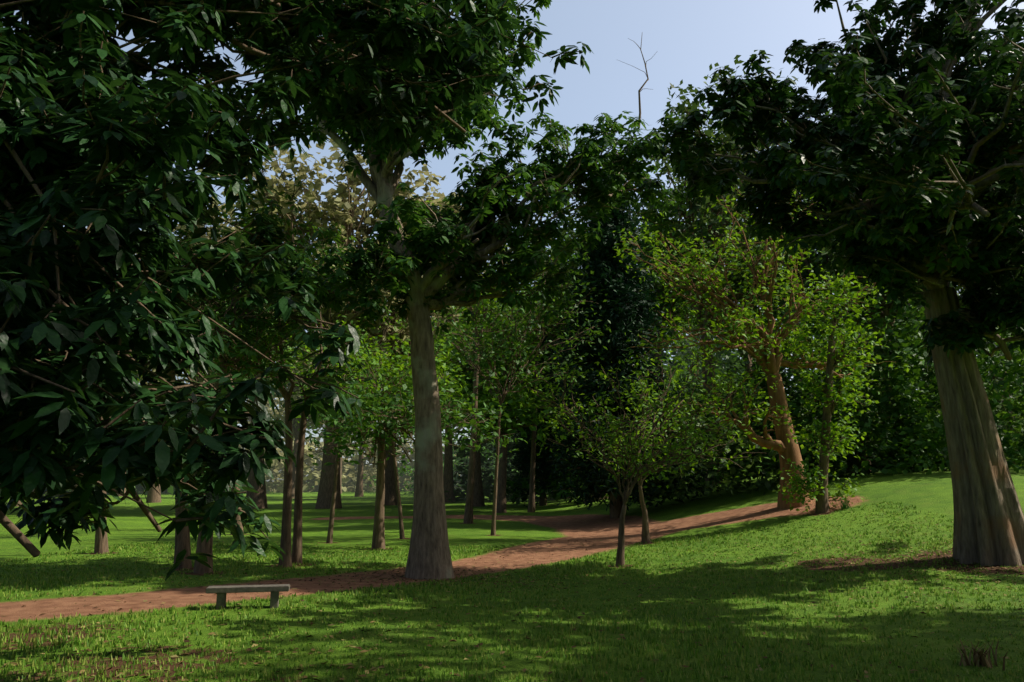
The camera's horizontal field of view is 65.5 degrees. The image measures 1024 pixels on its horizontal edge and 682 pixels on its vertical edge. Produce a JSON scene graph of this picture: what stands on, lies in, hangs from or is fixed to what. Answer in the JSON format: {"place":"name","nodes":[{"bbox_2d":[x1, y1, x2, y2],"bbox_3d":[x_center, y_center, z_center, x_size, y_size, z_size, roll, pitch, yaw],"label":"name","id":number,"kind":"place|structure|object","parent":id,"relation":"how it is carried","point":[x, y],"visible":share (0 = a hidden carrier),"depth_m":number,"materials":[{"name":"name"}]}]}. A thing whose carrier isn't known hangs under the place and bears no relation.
{"place":"outdoors","nodes":[
{"label":"outdoors","id":0,"kind":"place"},
{"bbox_2d":[0,466,1023,681],"bbox_3d":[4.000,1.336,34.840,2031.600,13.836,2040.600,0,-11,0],"label":"ground","id":1,"kind":"structure","parent":0,"point":[551,524],"depth_m":12.94,"materials":[{"name":"green plant"}]},
{"bbox_2d":[0,483,94,497],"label":"hedge","id":2,"kind":"object","parent":1,"relation":"on","point":[57,494],"visible":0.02,"depth_m":100.74,"materials":[{"name":"green plant"}]},
{"bbox_2d":[71,232,163,491],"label":"tree","id":3,"kind":"object","parent":1,"relation":"on","point":[153,370],"depth_m":74.97,"materials":[{"name":"green plant"}]},
{"bbox_2d":[131,224,178,502],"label":"tree","id":4,"kind":"object","parent":1,"relation":"on","point":[153,495],"depth_m":78.10,"materials":[{"name":"green plant"}]},
{"bbox_2d":[117,372,204,495],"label":"tree","id":5,"kind":"object","parent":1,"relation":"on","point":[161,409],"depth_m":112.38,"materials":[{"name":"green plant"}]},
{"bbox_2d":[106,409,246,494],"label":"hedge","id":6,"kind":"object","parent":1,"relation":"on","point":[170,489],"visible":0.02,"depth_m":123.48,"materials":[{"name":"green plant"}]},
{"bbox_2d":[94,253,287,553],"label":"tree","id":7,"kind":"object","parent":1,"relation":"on","point":[101,545],"depth_m":18.93,"materials":[{"name":"brown plant"}]},
{"bbox_2d":[135,445,249,492],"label":"hedge","id":8,"kind":"object","parent":1,"relation":"on","point":[167,492],"visible":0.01,"depth_m":141.71,"materials":[{"name":"green plant"}]},
{"bbox_2d":[89,193,327,568],"bbox_3d":[-7.145,0.643,16.235,6.714,8.259,4.420,7,-13,-34],"label":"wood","id":9,"kind":"object","parent":1,"relation":"on","point":[182,539],"visible":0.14,"depth_m":16.34,"materials":[{"name":"green plant"}]},
{"bbox_2d":[138,196,308,504],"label":"tree","id":10,"kind":"object","parent":1,"relation":"on","point":[199,379],"visible":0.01,"depth_m":66.33,"materials":[{"name":"green plant"}]},
{"bbox_2d":[140,227,324,573],"bbox_3d":[-5.875,0.989,15.491,4.144,7.302,4.103,0,-11,0],"label":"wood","id":11,"kind":"object","parent":1,"relation":"on","point":[223,365],"visible":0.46,"depth_m":15.42,"materials":[{"name":"green plant"}]},
{"bbox_2d":[165,264,306,534],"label":"tree","id":12,"kind":"object","parent":1,"relation":"on","point":[237,488],"visible":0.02,"depth_m":31.19,"materials":[{"name":"green plant"}]},
{"bbox_2d":[206,584,289,609],"bbox_3d":[-3.529,3.435,10.656,1.054,0.301,0.260,2,-11,-12],"label":"bench","id":13,"kind":"object","parent":1,"relation":"on","point":[223,591],"visible":0.85,"depth_m":10.59,"materials":[{"name":"concrete"}]},
{"bbox_2d":[175,199,343,566],"bbox_3d":[-6.062,0.933,17.595,4.945,8.261,4.331,-5,-11,24],"label":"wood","id":14,"kind":"object","parent":1,"relation":"on","point":[285,544],"visible":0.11,"depth_m":17.07,"materials":[{"name":"green plant"}]},
{"bbox_2d":[237,395,282,423],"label":"tree","id":15,"kind":"object","parent":1,"relation":"on","point":[249,419],"visible":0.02,"depth_m":155.69,"materials":[{"name":"green plant"}]},
{"bbox_2d":[240,444,321,492],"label":"hedge","id":16,"kind":"object","parent":1,"relation":"on","point":[278,464],"visible":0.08,"depth_m":142.83,"materials":[{"name":"green plant"}]},
{"bbox_2d":[197,182,366,508],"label":"tree","id":17,"kind":"object","parent":1,"relation":"on","point":[259,499],"visible":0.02,"depth_m":58.04,"materials":[{"name":"green plant"}]},
{"bbox_2d":[248,390,323,441],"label":"tree","id":18,"kind":"object","parent":1,"relation":"on","point":[274,417],"visible":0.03,"depth_m":132.64,"materials":[{"name":"green plant"}]},
{"bbox_2d":[206,174,378,564],"bbox_3d":[-4.980,0.817,18.147,4.338,8.702,3.847,0,-11,0],"label":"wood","id":19,"kind":"object","parent":1,"relation":"on","point":[296,555],"visible":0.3,"depth_m":17.47,"materials":[{"name":"green plant"}]},
{"bbox_2d":[265,431,323,490],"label":"hedge","id":20,"kind":"object","parent":1,"relation":"on","point":[310,458],"visible":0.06,"depth_m":159.87,"materials":[{"name":"green plant"}]},
{"bbox_2d":[0,0,593,581],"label":"tree","id":21,"kind":"object","parent":1,"relation":"on","point":[94,142],"visible":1,"depth_m":6.12,"materials":[{"name":"green plant"}]},
{"bbox_2d":[267,329,350,498],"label":"tree","id":22,"kind":"object","parent":1,"relation":"on","point":[295,425],"visible":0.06,"depth_m":99.53,"materials":[{"name":"green plant"}]},
{"bbox_2d":[267,379,352,493],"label":"tree","id":23,"kind":"object","parent":1,"relation":"on","point":[340,454],"visible":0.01,"depth_m":131.50,"materials":[{"name":"brown plant"}]},
{"bbox_2d":[266,436,370,490],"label":"hedge","id":24,"kind":"object","parent":1,"relation":"on","point":[309,464],"visible":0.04,"depth_m":167.86,"materials":[{"name":"green plant"}]},
{"bbox_2d":[196,129,479,508],"bbox_3d":[-12.678,-2.393,57.345,21.327,28.861,16.975,0,-11,0],"label":"tree","id":25,"kind":"object","parent":1,"relation":"on","point":[324,497],"visible":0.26,"depth_m":57.42,"materials":[{"name":"green plant"}]},
{"bbox_2d":[275,430,413,491],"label":"hedge","id":26,"kind":"object","parent":1,"relation":"on","point":[351,472],"visible":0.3,"depth_m":150.63,"materials":[{"name":"green plant"}]},
{"bbox_2d":[307,321,410,496],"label":"tree","id":27,"kind":"object","parent":1,"relation":"on","point":[359,488],"depth_m":103.25,"materials":[{"name":"brown plant"}]},
{"bbox_2d":[278,310,474,538],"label":"tree","id":28,"kind":"object","parent":1,"relation":"on","point":[401,526],"visible":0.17,"depth_m":26.45,"materials":[{"name":"green plant"}]},
{"bbox_2d":[344,438,412,489],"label":"hedge","id":29,"kind":"object","parent":1,"relation":"on","point":[355,453],"visible":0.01,"depth_m":176.41,"materials":[{"name":"green plant"}]},
{"bbox_2d":[283,316,475,542],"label":"tree","id":30,"kind":"object","parent":1,"relation":"on","point":[387,383],"visible":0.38,"depth_m":24.56,"materials":[{"name":"green plant"}]},
{"bbox_2d":[298,171,480,504],"bbox_3d":[-9.188,0.248,64.852,15.236,26.159,16.604,0,-11,0],"label":"tree","id":31,"kind":"object","parent":1,"relation":"on","point":[390,492],"visible":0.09,"depth_m":60.97,"materials":[{"name":"green plant"}]},
{"bbox_2d":[376,406,414,445],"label":"tree","id":32,"kind":"object","parent":1,"relation":"on","point":[402,435],"visible":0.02,"depth_m":161.18,"materials":[{"name":"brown plant"}]},
{"bbox_2d":[284,354,526,548],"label":"tree","id":33,"kind":"object","parent":1,"relation":"on","point":[369,416],"visible":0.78,"depth_m":22.15,"materials":[{"name":"green plant"}]},
{"bbox_2d":[357,384,461,433],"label":"tree","id":34,"kind":"object","parent":1,"relation":"on","point":[451,414],"visible":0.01,"depth_m":93.43,"materials":[{"name":"green plant"}]},
{"bbox_2d":[363,434,461,489],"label":"hedge","id":35,"kind":"object","parent":1,"relation":"on","point":[400,451],"visible":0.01,"depth_m":167.95,"materials":[{"name":"green plant"}]},
{"bbox_2d":[363,429,519,494],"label":"bush","id":36,"kind":"object","parent":1,"relation":"on","point":[401,472],"visible":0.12,"depth_m":115.81,"materials":[{"name":"green plant"}]},
{"bbox_2d":[396,445,488,489],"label":"hedge","id":37,"kind":"object","parent":1,"relation":"on","point":[412,463],"visible":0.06,"depth_m":159.88,"materials":[{"name":"green plant"}]},
{"bbox_2d":[228,0,692,579],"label":"tree","id":38,"kind":"object","parent":1,"relation":"on","point":[446,246],"visible":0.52,"depth_m":16.30,"materials":[{"name":"green plant"}]},
{"bbox_2d":[388,193,545,502],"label":"tree","id":39,"kind":"object","parent":1,"relation":"on","point":[448,481],"visible":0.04,"depth_m":70.86,"materials":[{"name":"brown plant"}]},
{"bbox_2d":[385,265,568,506],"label":"tree","id":40,"kind":"object","parent":1,"relation":"on","point":[478,498],"visible":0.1,"depth_m":60.27,"materials":[{"name":"green plant"}]},
{"bbox_2d":[442,428,514,488],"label":"hedge","id":41,"kind":"object","parent":1,"relation":"on","point":[481,465],"visible":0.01,"depth_m":130.04,"materials":[{"name":"green plant"}]},
{"bbox_2d":[391,263,574,512],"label":"tree","id":42,"kind":"object","parent":1,"relation":"on","point":[511,411],"visible":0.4,"depth_m":47.48,"materials":[{"name":"green plant"}]},
{"bbox_2d":[396,200,576,523],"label":"tree","id":43,"kind":"object","parent":1,"relation":"on","point":[468,515],"visible":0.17,"depth_m":36.20,"materials":[{"name":"green plant"}]},
{"bbox_2d":[402,248,610,534],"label":"tree","id":44,"kind":"object","parent":1,"relation":"on","point":[516,345],"visible":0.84,"depth_m":28.08,"materials":[{"name":"green plant"}]},
{"bbox_2d":[0,502,1023,681],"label":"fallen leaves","id":45,"kind":"object","parent":1,"relation":"on","point":[440,663],"visible":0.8,"depth_m":12.37,"materials":[{"name":"brown plant"}]},
{"bbox_2d":[444,427,582,502],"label":"bush","id":46,"kind":"object","parent":1,"relation":"on","point":[486,485],"visible":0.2,"depth_m":71.94,"materials":[{"name":"green plant"}]},
{"bbox_2d":[506,319,577,506],"bbox_3d":[2.372,4.986,61.214,6.352,15.912,6.388,-6,-12,29],"label":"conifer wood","id":47,"kind":"object","parent":1,"relation":"on","point":[523,458],"visible":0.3,"depth_m":59.79,"materials":[{"name":"green plant"}]},
{"bbox_2d":[470,218,623,499],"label":"tree","id":48,"kind":"object","parent":1,"relation":"on","point":[561,356],"visible":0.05,"depth_m":69.90,"materials":[{"name":"green plant"}]},
{"bbox_2d":[510,257,588,511],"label":"tree","id":49,"kind":"object","parent":1,"relation":"on","point":[531,504],"visible":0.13,"depth_m":50.20,"materials":[{"name":"green plant"}]},
{"bbox_2d":[489,393,681,504],"bbox_3d":[6.471,8.100,61.344,14.878,9.473,13.712,-8,-13,38],"label":"bush","id":50,"kind":"object","parent":1,"relation":"on","point":[555,495],"visible":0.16,"depth_m":58.78,"materials":[{"name":"green plant"}]},
{"bbox_2d":[483,180,708,502],"bbox_3d":[6.083,-0.104,56.364,16.585,22.830,19.328,0,-11,0],"label":"tree","id":51,"kind":"object","parent":1,"relation":"on","point":[557,326],"visible":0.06,"depth_m":56.36,"materials":[{"name":"green plant"}]},
{"bbox_2d":[537,184,717,518],"bbox_3d":[4.864,0.089,34.799,7.106,15.495,7.044,7,-13,-34],"label":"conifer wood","id":52,"kind":"object","parent":1,"relation":"on","point":[623,310],"visible":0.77,"depth_m":34.07,"materials":[{"name":"green plant"}]},
{"bbox_2d":[520,337,784,566],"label":"tree","id":53,"kind":"object","parent":1,"relation":"on","point":[625,495],"visible":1,"depth_m":17.73,"materials":[{"name":"green plant"}]},
{"bbox_2d":[553,223,753,389],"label":"tree","id":54,"kind":"object","parent":1,"relation":"on","point":[718,355],"visible":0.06,"depth_m":84.27,"materials":[{"name":"green plant"}]},
{"bbox_2d":[587,356,729,543],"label":"tree","id":55,"kind":"object","parent":1,"relation":"on","point":[645,535],"visible":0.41,"depth_m":22.41,"materials":[{"name":"green plant"}]},
{"bbox_2d":[529,102,796,469],"bbox_3d":[11.181,-3.143,50.690,16.833,25.212,14.068,8,-13,-38],"label":"tree","id":56,"kind":"object","parent":1,"relation":"on","point":[659,287],"visible":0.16,"depth_m":48.62,"materials":[{"name":"green plant"}]},
{"bbox_2d":[565,373,800,495],"bbox_3d":[9.558,5.205,45.595,13.193,7.412,10.437,0,-11,0],"label":"bush","id":57,"kind":"object","parent":1,"relation":"on","point":[679,398],"visible":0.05,"depth_m":44.83,"materials":[{"name":"green plant"}]},
{"bbox_2d":[662,316,715,396],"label":"tree","id":58,"kind":"object","parent":1,"relation":"on","point":[678,349],"visible":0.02,"depth_m":153.40,"materials":[{"name":"green plant"}]},
{"bbox_2d":[668,316,763,433],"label":"tree","id":59,"kind":"object","parent":1,"relation":"on","point":[687,350],"visible":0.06,"depth_m":109.27,"materials":[{"name":"green plant"}]},
{"bbox_2d":[604,50,829,485],"bbox_3d":[11.589,-4.531,44.883,15.371,25.279,16.760,-6,-12,28],"label":"tree","id":60,"kind":"object","parent":1,"relation":"on","point":[713,223],"visible":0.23,"depth_m":44.14,"materials":[{"name":"green plant"}]},
{"bbox_2d":[645,115,799,468],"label":"tree","id":61,"kind":"object","parent":1,"relation":"on","point":[749,365],"visible":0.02,"depth_m":59.03,"materials":[{"name":"green plant"}]},
{"bbox_2d":[644,356,802,475],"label":"bush","id":62,"kind":"object","parent":1,"relation":"on","point":[679,372],"visible":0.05,"depth_m":68.57,"materials":[{"name":"green plant"}]},
{"bbox_2d":[566,343,895,498],"bbox_3d":[8.631,3.422,34.068,13.027,6.712,10.636,0,-11,0],"label":"bush","id":63,"kind":"object","parent":1,"relation":"on","point":[680,494],"visible":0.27,"depth_m":31.53,"materials":[{"name":"green plant"}]},
{"bbox_2d":[613,179,916,509],"bbox_3d":[8.495,-0.420,26.701,10.112,12.141,6.641,0,-11,0],"label":"tree","id":64,"kind":"object","parent":1,"relation":"on","point":[766,351],"visible":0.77,"depth_m":26.38,"materials":[{"name":"green plant"}]},
{"bbox_2d":[684,236,875,425],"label":"tree","id":65,"kind":"object","parent":1,"relation":"on","point":[712,336],"visible":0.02,"depth_m":76.61,"materials":[{"name":"green plant"}]},
{"bbox_2d":[669,330,912,476],"bbox_3d":[16.958,3.541,48.025,15.869,9.389,12.877,0,-11,0],"label":"bush","id":66,"kind":"object","parent":1,"relation":"on","point":[806,410],"visible":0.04,"depth_m":46.69,"materials":[{"name":"green plant"}]},
{"bbox_2d":[680,107,961,473],"bbox_3d":[14.609,-2.595,36.820,12.599,17.664,13.912,0,-11,0],"label":"tree","id":67,"kind":"object","parent":1,"relation":"on","point":[826,265],"visible":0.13,"depth_m":36.75,"materials":[{"name":"green plant"}]},
{"bbox_2d":[706,281,949,482],"bbox_3d":[14.013,1.874,33.288,11.331,8.220,10.672,-5,-12,27],"label":"bush","id":68,"kind":"object","parent":1,"relation":"on","point":[878,428],"visible":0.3,"depth_m":31.16,"materials":[{"name":"green plant"}]},
{"bbox_2d":[772,264,886,513],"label":"tree","id":69,"kind":"object","parent":1,"relation":"on","point":[827,440],"visible":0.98,"depth_m":23.80,"materials":[{"name":"green plant"}]},
{"bbox_2d":[743,98,924,469],"bbox_3d":[20.838,-2.744,43.748,16.486,20.121,15.185,0,-11,0],"label":"tree","id":70,"kind":"object","parent":1,"relation":"on","point":[884,313],"visible":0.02,"depth_m":43.81,"materials":[{"name":"green plant"}]},
{"bbox_2d":[650,0,1023,566],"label":"tree","id":71,"kind":"object","parent":1,"relation":"on","point":[924,200],"visible":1,"depth_m":14.99,"materials":[{"name":"green plant"}]},
{"bbox_2d":[837,497,851,508],"bbox_3d":[9.708,4.656,23.090,0.730,0.414,0.626,0,-11,0],"label":"plant","id":72,"kind":"object","parent":1,"relation":"on","point":[844,504],"visible":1,"depth_m":23.09,"materials":[{"name":"green plant"}]},
{"bbox_2d":[800,293,894,377],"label":"tree","id":73,"kind":"object","parent":1,"relation":"on","point":[856,350],"visible":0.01,"depth_m":105.16,"materials":[{"name":"green plant"}]},
{"bbox_2d":[764,312,1023,474],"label":"bush","id":74,"kind":"object","parent":1,"relation":"on","point":[999,408],"visible":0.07,"depth_m":32.99,"materials":[{"name":"green plant"}]},
{"bbox_2d":[769,322,1023,465],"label":"bush","id":75,"kind":"object","parent":1,"relation":"on","point":[928,383],"visible":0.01,"depth_m":50.31,"materials":[{"name":"green plant"}]},
{"bbox_2d":[855,285,959,393],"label":"tree","id":76,"kind":"object","parent":1,"relation":"on","point":[902,315],"visible":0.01,"depth_m":80.94,"materials":[{"name":"green plant"}]},
{"bbox_2d":[868,120,1001,341],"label":"tree","id":77,"kind":"object","parent":1,"relation":"on","point":[908,318],"visible":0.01,"depth_m":51.39,"materials":[{"name":"green plant"}]},
{"bbox_2d":[863,290,1023,474],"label":"bush","id":78,"kind":"object","parent":1,"relation":"on","point":[1011,368],"visible":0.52,"depth_m":28.96,"materials":[{"name":"green plant"}]},
{"bbox_2d":[872,355,1022,464],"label":"bush","id":79,"kind":"object","parent":1,"relation":"on","point":[988,383],"visible":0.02,"depth_m":63.24,"materials":[{"name":"green plant"}]},
{"bbox_2d":[890,336,1023,461],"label":"bush","id":80,"kind":"object","parent":1,"relation":"on","point":[1014,392],"visible":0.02,"depth_m":39.04,"materials":[{"name":"green plant"}]},
{"bbox_2d":[954,640,1007,670],"bbox_3d":[4.381,2.900,7.457,0.444,0.263,0.519,-6,-12,29],"label":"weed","id":81,"kind":"object","parent":1,"relation":"on","point":[980,657],"visible":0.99,"depth_m":7.43,"materials":[{"name":"brown plant"}]},
{"bbox_2d":[958,88,1023,466],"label":"tree","id":82,"kind":"object","parent":1,"relation":"on","point":[963,288],"depth_m":38.27,"materials":[{"name":"plant"}]},
{"bbox_2d":[0,501,1023,681],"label":"grass","id":83,"kind":"structure","parent":0,"point":[403,591],"depth_m":9.96,"materials":[{"name":"green plant"}]},
{"bbox_2d":[3,0,1023,480],"label":"sky","id":84,"kind":"structure","parent":0,"point":[687,36],"materials":[{"name":"blue"}]},
{"bbox_2d":[621,38,656,128],"bbox_3d":[8.217,-17.037,52.105,2.718,6.786,0.476,0,-11,0],"label":"dead branch","id":85,"kind":"object","parent":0,"point":[640,90],"visible":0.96,"depth_m":51.83,"materials":[{"name":"wood"}]}
]}

